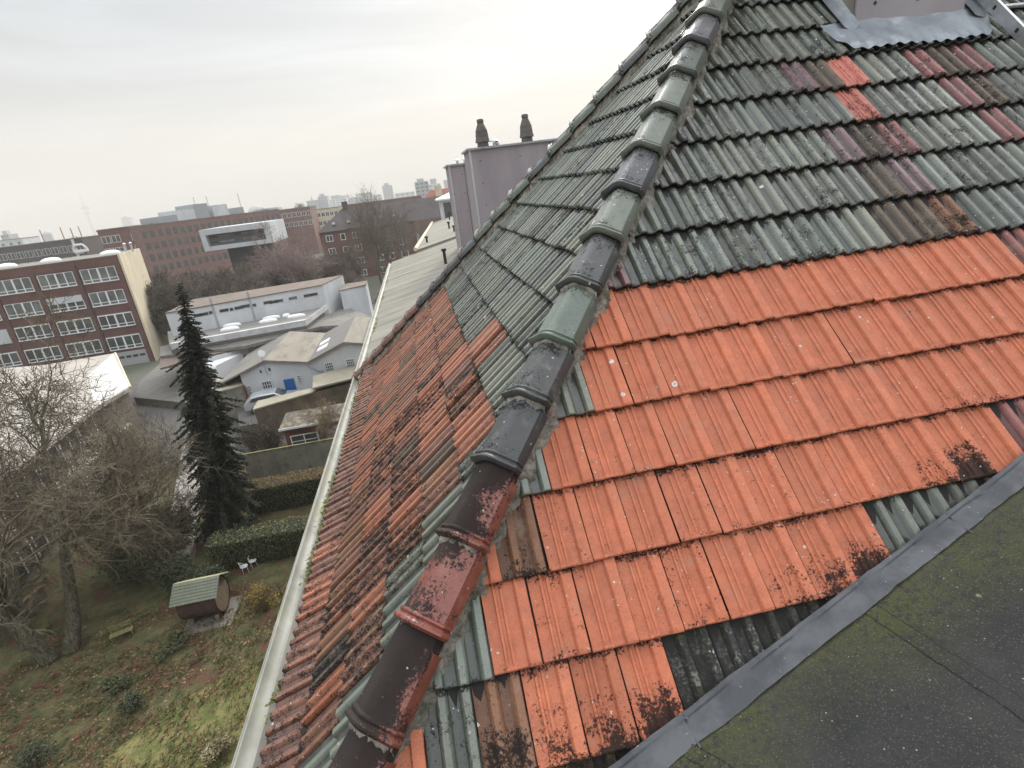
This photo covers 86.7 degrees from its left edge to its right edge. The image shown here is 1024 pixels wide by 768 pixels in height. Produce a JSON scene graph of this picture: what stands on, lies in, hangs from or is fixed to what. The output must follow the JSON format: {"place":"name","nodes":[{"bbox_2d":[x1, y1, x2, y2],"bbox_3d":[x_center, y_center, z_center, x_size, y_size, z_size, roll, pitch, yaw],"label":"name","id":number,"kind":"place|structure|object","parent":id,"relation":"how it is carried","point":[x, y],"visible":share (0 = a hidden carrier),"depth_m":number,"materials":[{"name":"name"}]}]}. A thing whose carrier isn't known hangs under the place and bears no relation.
{"place":"outdoors","nodes":[
{"label":"outdoors","id":0,"kind":"place"},
{"bbox_2d":[0,230,18,239],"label":"distant block","id":1,"kind":"structure","parent":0,"point":[6,235],"depth_m":593.56,"materials":[{"name":"grey"}]},
{"bbox_2d":[0,236,40,246],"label":"town block","id":2,"kind":"structure","parent":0,"point":[19,241],"depth_m":272.68,"materials":[{"name":"concrete"}]},
{"bbox_2d":[42,231,54,241],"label":"dome hall","id":3,"kind":"structure","parent":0,"point":[47,235],"depth_m":766.90,"materials":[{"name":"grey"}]},
{"bbox_2d":[0,235,103,263],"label":"long dark building","id":4,"kind":"structure","parent":0,"point":[61,249],"depth_m":159.64,"materials":[{"name":"brick"}]},
{"bbox_2d":[78,191,95,234],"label":"television tower","id":5,"kind":"structure","parent":0,"point":[84,207],"depth_m":3336.44,"materials":[{"name":"grey concrete"}]},
{"bbox_2d":[121,216,134,226],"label":"distant block","id":6,"kind":"structure","parent":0,"point":[127,221],"depth_m":2259.73,"materials":[{"name":"grey"}]},
{"bbox_2d":[0,444,312,767],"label":"garden soil","id":7,"kind":"structure","parent":0,"point":[105,596],"depth_m":22.03,"materials":[{"name":"soil"}]},
{"bbox_2d":[0,586,48,642],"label":"boundary wall","id":8,"kind":"structure","parent":7,"relation":"on","point":[41,604],"depth_m":25.15,"materials":[{"name":"stone"}]},
{"bbox_2d":[4,734,64,767],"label":"garden shrub","id":9,"kind":"object","parent":7,"relation":"on","point":[29,757],"visible":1,"depth_m":17.71,"materials":[{"name":"green plant"}]},
{"bbox_2d":[0,360,111,650],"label":"bare tree","id":10,"kind":"object","parent":7,"relation":"on","point":[14,634],"visible":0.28,"depth_m":23.00,"materials":[{"name":"brown plant"}]},
{"bbox_2d":[56,487,168,583],"bbox_3d":[-19.684,7.632,26.914,4.654,4.094,3.910,-5,20,5],"label":"evergreen shrub","id":11,"kind":"object","parent":7,"relation":"on","point":[100,544],"visible":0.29,"depth_m":26.48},
{"bbox_2d":[0,403,228,595],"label":"bare tree","id":12,"kind":"object","parent":7,"relation":"on","point":[151,497],"visible":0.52,"depth_m":26.48,"materials":[{"name":"brown plant"}]},
{"bbox_2d":[97,669,136,695],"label":"garden shrub","id":13,"kind":"object","parent":7,"relation":"on","point":[114,684],"visible":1,"depth_m":20.31,"materials":[{"name":"green plant"}]},
{"bbox_2d":[107,619,133,643],"bbox_3d":[-16.499,10.438,22.870,0.840,0.630,0.343,-18,23,-26],"label":"garden bench","id":14,"kind":"object","parent":7,"relation":"on","point":[120,632],"visible":0.99,"depth_m":22.89,"materials":[{"name":"green wood"}]},
{"bbox_2d":[0,281,242,690],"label":"bare tree","id":15,"kind":"object","parent":7,"relation":"on","point":[41,650],"visible":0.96,"depth_m":22.21,"materials":[{"name":"brown plant"}]},
{"bbox_2d":[113,687,146,715],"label":"garden shrub","id":16,"kind":"object","parent":7,"relation":"on","point":[131,701],"visible":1,"depth_m":19.29,"materials":[{"name":"green plant"}]},
{"bbox_2d":[88,504,190,590],"bbox_3d":[-17.764,7.768,26.076,4.420,3.737,4.393,6,24,31],"label":"evergreen shrub","id":17,"kind":"object","parent":7,"relation":"on","point":[137,566],"visible":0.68,"depth_m":25.48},
{"bbox_2d":[0,580,285,767],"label":"grass tufts","id":18,"kind":"object","parent":7,"relation":"on","point":[141,708],"visible":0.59,"depth_m":20.25,"materials":[{"name":"plant"}]},
{"bbox_2d":[0,579,287,767],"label":"leaf litter","id":19,"kind":"object","parent":7,"relation":"on","point":[101,740],"visible":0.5,"depth_m":20.25,"materials":[{"name":"plant"}]},
{"bbox_2d":[127,490,202,552],"bbox_3d":[-17.757,7.139,28.277,2.712,3.449,2.875,12,28,42],"label":"evergreen shrub","id":20,"kind":"object","parent":7,"relation":"on","point":[186,528],"visible":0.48,"depth_m":28.23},
{"bbox_2d":[139,544,199,592],"bbox_3d":[-15.768,8.608,25.295,2.498,2.194,2.478,-10,20,-7],"label":"evergreen shrub","id":21,"kind":"object","parent":7,"relation":"on","point":[168,575],"visible":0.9,"depth_m":24.84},
{"bbox_2d":[151,627,193,665],"bbox_3d":[-13.713,10.463,21.920,1.671,0.602,1.710,-22,25,-35],"label":"garden shrub","id":22,"kind":"object","parent":7,"relation":"on","point":[176,638],"visible":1,"depth_m":21.88,"materials":[{"name":"green plant"}]},
{"bbox_2d":[169,572,242,634],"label":"barrel sauna","id":23,"kind":"structure","parent":7,"relation":"on","point":[192,600],"depth_m":22.87,"materials":[{"name":"brown wood"}]},
{"bbox_2d":[186,558,231,579],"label":"evergreen shrub","id":24,"kind":"object","parent":7,"relation":"on","point":[206,569],"visible":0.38,"depth_m":24.88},
{"bbox_2d":[165,283,265,543],"bbox_3d":[-15.638,1.852,27.222,4.262,13.546,4.207,10,26,39],"label":"conifer","id":25,"kind":"object","parent":7,"relation":"on","point":[203,408],"visible":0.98,"depth_m":27.17,"materials":[{"name":"green plant"}]},
{"bbox_2d":[227,414,262,452],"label":"bare shrub","id":26,"kind":"object","parent":7,"relation":"on","point":[242,439],"visible":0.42,"depth_m":38.40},
{"bbox_2d":[203,514,308,570],"bbox_3d":[-9.434,7.326,27.181,11.037,1.772,1.589,-10,20,-7],"label":"hedge","id":27,"kind":"object","parent":7,"relation":"on","point":[275,541],"visible":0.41,"depth_m":26.43,"materials":[{"name":"plant"}]},
{"bbox_2d":[235,566,279,611],"bbox_3d":[-10.907,8.980,23.360,1.681,1.699,1.834,-18,23,-27],"label":"flowering shrub","id":28,"kind":"object","parent":7,"relation":"on","point":[261,593],"visible":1,"depth_m":23.30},
{"bbox_2d":[236,421,282,451],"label":"bare shrub","id":29,"kind":"object","parent":7,"relation":"on","point":[264,443],"visible":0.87,"depth_m":37.65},
{"bbox_2d":[248,411,284,448],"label":"bare shrub","id":30,"kind":"object","parent":7,"relation":"on","point":[272,436],"visible":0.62,"depth_m":38.15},
{"bbox_2d":[243,466,323,516],"bbox_3d":[-10.169,5.669,31.797,10.735,1.836,1.671,-10,20,-7],"label":"hedge","id":31,"kind":"object","parent":7,"relation":"on","point":[289,491],"visible":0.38,"depth_m":31.01,"materials":[{"name":"green plant"}]},
{"bbox_2d":[243,437,333,480],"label":"garden wall","id":32,"kind":"structure","parent":7,"relation":"on","point":[272,462],"depth_m":34.85,"materials":[{"name":"concrete"}]},
{"bbox_2d":[278,403,343,445],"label":"garden shed","id":33,"kind":"structure","parent":7,"relation":"on","point":[294,428],"depth_m":36.97,"materials":[{"name":"brick"}]},
{"bbox_2d":[290,431,318,444],"bbox_3d":[-14.141,3.816,37.031,1.800,0.900,0.050,-10,20,-7],"label":"window","id":34,"kind":"structure","parent":33,"relation":"in","point":[307,437],"depth_m":36.98,"materials":[{"name":"white"}]},
{"bbox_2d":[297,396,341,439],"bbox_3d":[-12.091,2.538,36.819,4.272,4.669,4.356,-10,20,-7],"label":"bare tree","id":35,"kind":"object","parent":7,"relation":"on","point":[327,423],"visible":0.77,"depth_m":35.95,"materials":[{"name":"brown plant"}]},
{"bbox_2d":[95,665,261,767],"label":"lawn","id":36,"kind":"structure","parent":0,"point":[208,714],"depth_m":18.39,"materials":[{"name":"green plant"}]},
{"bbox_2d":[197,731,232,766],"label":"garden shrub","id":37,"kind":"object","parent":36,"relation":"on","point":[215,748],"visible":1,"depth_m":17.14,"materials":[{"name":"yellow plant"}]},
{"bbox_2d":[163,432,199,563],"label":"garden path","id":38,"kind":"structure","parent":0,"point":[189,548],"depth_m":34.53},
{"bbox_2d":[129,372,286,469],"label":"yard","id":39,"kind":"structure","parent":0,"point":[154,411],"depth_m":47.78,"materials":[{"name":"concrete"}]},
{"bbox_2d":[133,364,210,409],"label":"garden store","id":40,"kind":"structure","parent":39,"relation":"on","point":[153,387],"depth_m":54.33,"materials":[{"name":"concrete"}]},
{"bbox_2d":[160,347,253,369],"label":"yard wing","id":41,"kind":"structure","parent":39,"relation":"on","point":[167,363],"depth_m":53.70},
{"bbox_2d":[212,375,248,422],"bbox_3d":[-23.855,1.253,46.653,2.734,3.000,4.319,-16,22,-21],"label":"lean to","id":42,"kind":"object","parent":39,"relation":"on","point":[234,388],"visible":0.36,"depth_m":45.10,"materials":[{"name":"concrete"}]},
{"bbox_2d":[160,275,372,362],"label":"long white hall","id":43,"kind":"structure","parent":39,"relation":"on","point":[255,319],"depth_m":60.71,"materials":[{"name":"concrete"}]},
{"bbox_2d":[237,409,258,433],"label":"raised yard","id":44,"kind":"structure","parent":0,"point":[249,417],"depth_m":43.19,"materials":[{"name":"concrete"}]},
{"bbox_2d":[206,353,245,378],"bbox_3d":[-28.405,-1.701,54.559,2.000,2.200,5.160,-1,21,16],"label":"parked van","id":45,"kind":"object","parent":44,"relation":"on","point":[224,367],"visible":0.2,"depth_m":53.04,"materials":[{"name":"white paint"}]},
{"bbox_2d":[213,317,370,396],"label":"white workshop","id":46,"kind":"structure","parent":44,"relation":"on","point":[292,360],"depth_m":46.26,"materials":[{"name":"paint"}]},
{"bbox_2d":[283,378,296,389],"bbox_3d":[-18.839,0.553,46.298,0.850,2.100,0.060,-10,20,-7],"label":"door","id":47,"kind":"structure","parent":46,"relation":"in","point":[289,384],"depth_m":46.08,"materials":[{"name":"blue paint"}]},
{"bbox_2d":[252,365,355,435],"bbox_3d":[-15.105,1.052,44.213,11.088,3.000,3.683,-17,23,-26],"label":"garage row","id":48,"kind":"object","parent":44,"relation":"on","point":[334,385],"visible":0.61,"depth_m":42.23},
{"bbox_2d":[122,232,419,452],"bbox_3d":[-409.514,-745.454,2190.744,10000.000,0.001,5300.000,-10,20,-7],"label":"ground","id":49,"kind":"structure","parent":0,"point":[135,372],"depth_m":68.50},
{"bbox_2d":[0,352,146,600],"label":"pale roof workshop","id":50,"kind":"structure","parent":49,"relation":"on","point":[116,376],"depth_m":39.40,"materials":[{"name":"white metal"}]},
{"bbox_2d":[13,541,37,580],"bbox_3d":[-23.311,8.509,25.797,0.289,1.200,1.929,-10,20,-9],"label":"window","id":51,"kind":"structure","parent":50,"relation":"in","point":[24,569],"depth_m":26.07,"materials":[{"name":"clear glass"}]},
{"bbox_2d":[31,522,56,556],"bbox_3d":[-23.966,7.850,27.791,0.289,1.200,1.929,-10,20,-9],"label":"window","id":52,"kind":"structure","parent":50,"relation":"in","point":[47,540],"depth_m":27.78,"materials":[{"name":"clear glass"}]},
{"bbox_2d":[58,432,80,457],"bbox_3d":[-27.384,3.775,33.559,0.340,1.200,2.326,-10,20,-8],"label":"window","id":53,"kind":"structure","parent":50,"relation":"in","point":[59,447],"depth_m":33.32,"materials":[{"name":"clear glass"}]},
{"bbox_2d":[0,242,168,367],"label":"brick office","id":54,"kind":"structure","parent":49,"relation":"on","point":[110,289],"depth_m":66.70,"materials":[{"name":"brick"}]},
{"bbox_2d":[0,329,12,344],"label":"window","id":55,"kind":"structure","parent":54,"relation":"in","point":[5,338],"depth_m":65.97,"materials":[{"name":"white"}]},
{"bbox_2d":[0,351,22,367],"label":"window","id":56,"kind":"structure","parent":54,"relation":"in","point":[13,359],"depth_m":66.96,"materials":[{"name":"white"}]},
{"bbox_2d":[0,277,34,295],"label":"window","id":57,"kind":"structure","parent":54,"relation":"in","point":[19,285],"depth_m":64.50,"materials":[{"name":"white"}]},
{"bbox_2d":[3,300,44,319],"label":"window","id":58,"kind":"structure","parent":54,"relation":"in","point":[35,306],"depth_m":65.42,"materials":[{"name":"white"}]},
{"bbox_2d":[14,323,53,341],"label":"window","id":59,"kind":"structure","parent":54,"relation":"in","point":[44,333],"depth_m":66.44,"materials":[{"name":"white"}]},
{"bbox_2d":[24,345,63,362],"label":"window","id":60,"kind":"structure","parent":54,"relation":"in","point":[30,353],"depth_m":67.38,"materials":[{"name":"white"}]},
{"bbox_2d":[36,271,77,290],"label":"window","id":61,"kind":"structure","parent":54,"relation":"in","point":[64,279],"depth_m":65.06,"materials":[{"name":"white"}]},
{"bbox_2d":[46,295,86,312],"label":"window","id":62,"kind":"structure","parent":54,"relation":"in","point":[77,302],"depth_m":66.02,"materials":[{"name":"white"}]},
{"bbox_2d":[56,317,95,335],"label":"window","id":63,"kind":"structure","parent":54,"relation":"in","point":[73,330],"depth_m":67.02,"materials":[{"name":"white"}]},
{"bbox_2d":[65,339,103,357],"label":"window","id":64,"kind":"structure","parent":54,"relation":"in","point":[90,347],"depth_m":68.03,"materials":[{"name":"white"}]},
{"bbox_2d":[79,266,119,284],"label":"window","id":65,"kind":"structure","parent":54,"relation":"in","point":[101,274],"depth_m":65.65,"materials":[{"name":"white"}]},
{"bbox_2d":[88,289,127,307],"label":"window","id":66,"kind":"structure","parent":54,"relation":"in","point":[112,297],"depth_m":66.63,"materials":[{"name":"white"}]},
{"bbox_2d":[97,311,135,329],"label":"window","id":67,"kind":"structure","parent":54,"relation":"in","point":[123,319],"depth_m":67.61,"materials":[{"name":"white"}]},
{"bbox_2d":[106,333,143,350],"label":"window","id":68,"kind":"structure","parent":54,"relation":"in","point":[116,343],"depth_m":68.59,"materials":[{"name":"white"}]},
{"bbox_2d":[117,349,149,365],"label":"garage door","id":69,"kind":"structure","parent":54,"relation":"in","point":[135,356],"depth_m":69.32,"materials":[{"name":"grey"}]},
{"bbox_2d":[96,223,152,250],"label":"corner brick building","id":70,"kind":"structure","parent":49,"relation":"on","point":[113,238],"depth_m":146.78,"materials":[{"name":"brick"}]},
{"bbox_2d":[148,265,185,287],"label":"bare tree","id":71,"kind":"object","parent":49,"relation":"on","point":[162,274],"visible":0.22,"depth_m":100.16,"materials":[{"name":"brown plant"}]},
{"bbox_2d":[96,194,289,283],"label":"rose brick building","id":72,"kind":"structure","parent":49,"relation":"on","point":[172,240],"depth_m":158.70,"materials":[{"name":"brick"}]},
{"bbox_2d":[180,270,220,297],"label":"bare tree","id":73,"kind":"object","parent":49,"relation":"on","point":[200,286],"visible":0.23,"depth_m":85.07,"materials":[{"name":"brown plant"}]},
{"bbox_2d":[198,219,287,269],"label":"white framed block","id":74,"kind":"structure","parent":49,"relation":"on","point":[234,240],"depth_m":109.56,"materials":[{"name":"grey"}]},
{"bbox_2d":[233,258,263,275],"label":"bare tree","id":75,"kind":"object","parent":49,"relation":"on","point":[243,264],"visible":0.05,"depth_m":104.49,"materials":[{"name":"brown plant"}]},
{"bbox_2d":[235,258,275,281],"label":"bare tree","id":76,"kind":"object","parent":49,"relation":"on","point":[245,270],"visible":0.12,"depth_m":93.99,"materials":[{"name":"brown plant"}]},
{"bbox_2d":[246,216,336,286],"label":"birch tree","id":77,"kind":"object","parent":49,"relation":"on","point":[277,255],"visible":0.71,"depth_m":78.31,"materials":[{"name":"brown plant"}]},
{"bbox_2d":[279,205,322,254],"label":"town block","id":78,"kind":"structure","parent":49,"relation":"on","point":[301,222],"depth_m":197.46,"materials":[{"name":"red brick"}]},
{"bbox_2d":[337,271,369,287],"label":"bare tree","id":79,"kind":"object","parent":49,"relation":"on","point":[348,280],"visible":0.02,"depth_m":75.55,"materials":[{"name":"brown plant"}]},
{"bbox_2d":[342,198,410,265],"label":"bare tree","id":80,"kind":"object","parent":49,"relation":"on","point":[352,241],"visible":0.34,"depth_m":108.64,"materials":[{"name":"brown plant"}]},
{"bbox_2d":[318,196,440,277],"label":"hip roofed brick house","id":81,"kind":"structure","parent":49,"relation":"on","point":[329,232],"depth_m":121.74,"materials":[{"name":"red brick"}]},
{"bbox_2d":[348,183,435,263],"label":"bare tree","id":82,"kind":"object","parent":49,"relation":"on","point":[406,252],"visible":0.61,"depth_m":101.46,"materials":[{"name":"brown plant"}]},
{"bbox_2d":[417,186,448,236],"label":"red roofed house","id":83,"kind":"structure","parent":49,"relation":"on","point":[438,191],"depth_m":144.84,"materials":[{"name":"brick"}]},
{"bbox_2d":[350,114,556,416],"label":"adjoining building","id":84,"kind":"structure","parent":49,"relation":"on","point":[484,178],"depth_m":15.81,"materials":[{"name":"grey"}]},
{"bbox_2d":[435,193,452,219],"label":"roof pavilion","id":85,"kind":"structure","parent":84,"relation":"on","point":[444,203],"depth_m":44.69,"materials":[{"name":"white paint"}]},
{"bbox_2d":[443,202,452,217],"bbox_3d":[-2.487,-14.843,45.105,6.350,1.200,0.040,-10,20,-7],"label":"window","id":86,"kind":"structure","parent":85,"relation":"in","point":[447,206],"depth_m":44.70,"materials":[{"name":"grey glass"}]},
{"bbox_2d":[230,0,1023,767],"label":"tiled house","id":87,"kind":"structure","parent":49,"relation":"on","point":[682,426],"depth_m":2.74,"materials":[{"name":"tile"}]},
{"bbox_2d":[977,0,1023,48],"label":"aluminium ladder","id":88,"kind":"object","parent":87,"relation":"on","point":[1010,22],"visible":1,"depth_m":4.04,"materials":[{"name":"silver metal"}]},
{"bbox_2d":[244,387,300,413],"bbox_3d":[-19.677,1.223,44.793,4.404,1.460,1.800,-12,21,-13],"label":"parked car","id":89,"kind":"object","parent":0,"point":[252,400],"visible":0.29,"depth_m":43.92,"materials":[{"name":"silver metal"}]},
{"bbox_2d":[317,194,330,208],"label":"distant block","id":90,"kind":"structure","parent":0,"point":[323,200],"depth_m":691.51,"materials":[{"name":"grey"}]},
{"bbox_2d":[316,206,341,228],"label":"town block","id":91,"kind":"structure","parent":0,"point":[326,216],"depth_m":215.50,"materials":[{"name":"concrete"}]},
{"bbox_2d":[0,0,675,241],"label":"sky","id":92,"kind":"structure","parent":0,"point":[143,109],"materials":[{"name":"white"}]},
{"bbox_2d":[330,195,348,206],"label":"distant block","id":93,"kind":"structure","parent":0,"point":[336,200],"depth_m":821.89,"materials":[{"name":"grey"}]},
{"bbox_2d":[350,192,382,203],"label":"distant block","id":94,"kind":"structure","parent":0,"point":[369,195],"depth_m":735.32,"materials":[{"name":"grey"}]},
{"bbox_2d":[370,291,379,310],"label":"car park","id":95,"kind":"structure","parent":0,"point":[373,295],"depth_m":96.27,"materials":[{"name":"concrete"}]},
{"bbox_2d":[147,277,202,337],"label":"bare tree","id":96,"kind":"object","parent":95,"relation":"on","point":[171,291],"visible":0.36,"depth_m":74.44,"materials":[{"name":"brown plant"}]},
{"bbox_2d":[145,279,204,334],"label":"bare tree","id":97,"kind":"object","parent":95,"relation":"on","point":[160,324],"visible":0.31,"depth_m":73.58,"materials":[{"name":"brown plant"}]},
{"bbox_2d":[191,267,216,285],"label":"bare tree","id":98,"kind":"object","parent":95,"relation":"on","point":[207,274],"visible":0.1,"depth_m":94.34,"materials":[{"name":"brown plant"}]},
{"bbox_2d":[203,262,242,296],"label":"bare tree","id":99,"kind":"object","parent":95,"relation":"on","point":[220,278],"visible":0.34,"depth_m":86.55,"materials":[{"name":"brown plant"}]},
{"bbox_2d":[210,283,240,295],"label":"bare tree","id":100,"kind":"object","parent":95,"relation":"on","point":[226,290],"visible":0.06,"depth_m":77.61,"materials":[{"name":"brown plant"}]},
{"bbox_2d":[226,271,269,293],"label":"bare tree","id":101,"kind":"object","parent":95,"relation":"on","point":[248,283],"visible":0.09,"depth_m":74.64,"materials":[{"name":"brown plant"}]},
{"bbox_2d":[270,264,323,285],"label":"bare tree","id":102,"kind":"object","parent":95,"relation":"on","point":[309,275],"visible":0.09,"depth_m":80.41,"materials":[{"name":"brown plant"}]},
{"bbox_2d":[308,260,332,277],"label":"bare tree","id":103,"kind":"object","parent":95,"relation":"on","point":[323,273],"visible":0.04,"depth_m":87.38,"materials":[{"name":"brown plant"}]},
{"bbox_2d":[314,257,352,277],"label":"bare tree","id":104,"kind":"object","parent":95,"relation":"on","point":[333,270],"visible":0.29,"depth_m":88.61,"materials":[{"name":"brown plant"}]},
{"bbox_2d":[323,243,365,280],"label":"bare tree","id":105,"kind":"object","parent":95,"relation":"on","point":[348,257],"visible":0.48,"depth_m":95.56,"materials":[{"name":"brown plant"}]},
{"bbox_2d":[338,194,416,285],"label":"bare tree","id":106,"kind":"object","parent":95,"relation":"on","point":[374,241],"visible":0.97,"depth_m":89.65,"materials":[{"name":"brown plant"}]},
{"bbox_2d":[341,195,421,230],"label":"town block","id":107,"kind":"structure","parent":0,"point":[401,199],"depth_m":241.47,"materials":[{"name":"brown brick"}]},
{"bbox_2d":[382,183,393,199],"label":"distant block","id":108,"kind":"structure","parent":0,"point":[387,188],"depth_m":921.87,"materials":[{"name":"grey"}]},
{"bbox_2d":[395,191,414,197],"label":"distant block","id":109,"kind":"structure","parent":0,"point":[404,194],"depth_m":649.66,"materials":[{"name":"grey"}]},
{"bbox_2d":[414,178,429,197],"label":"distant block","id":110,"kind":"structure","parent":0,"point":[422,187],"depth_m":557.60,"materials":[{"name":"grey"}]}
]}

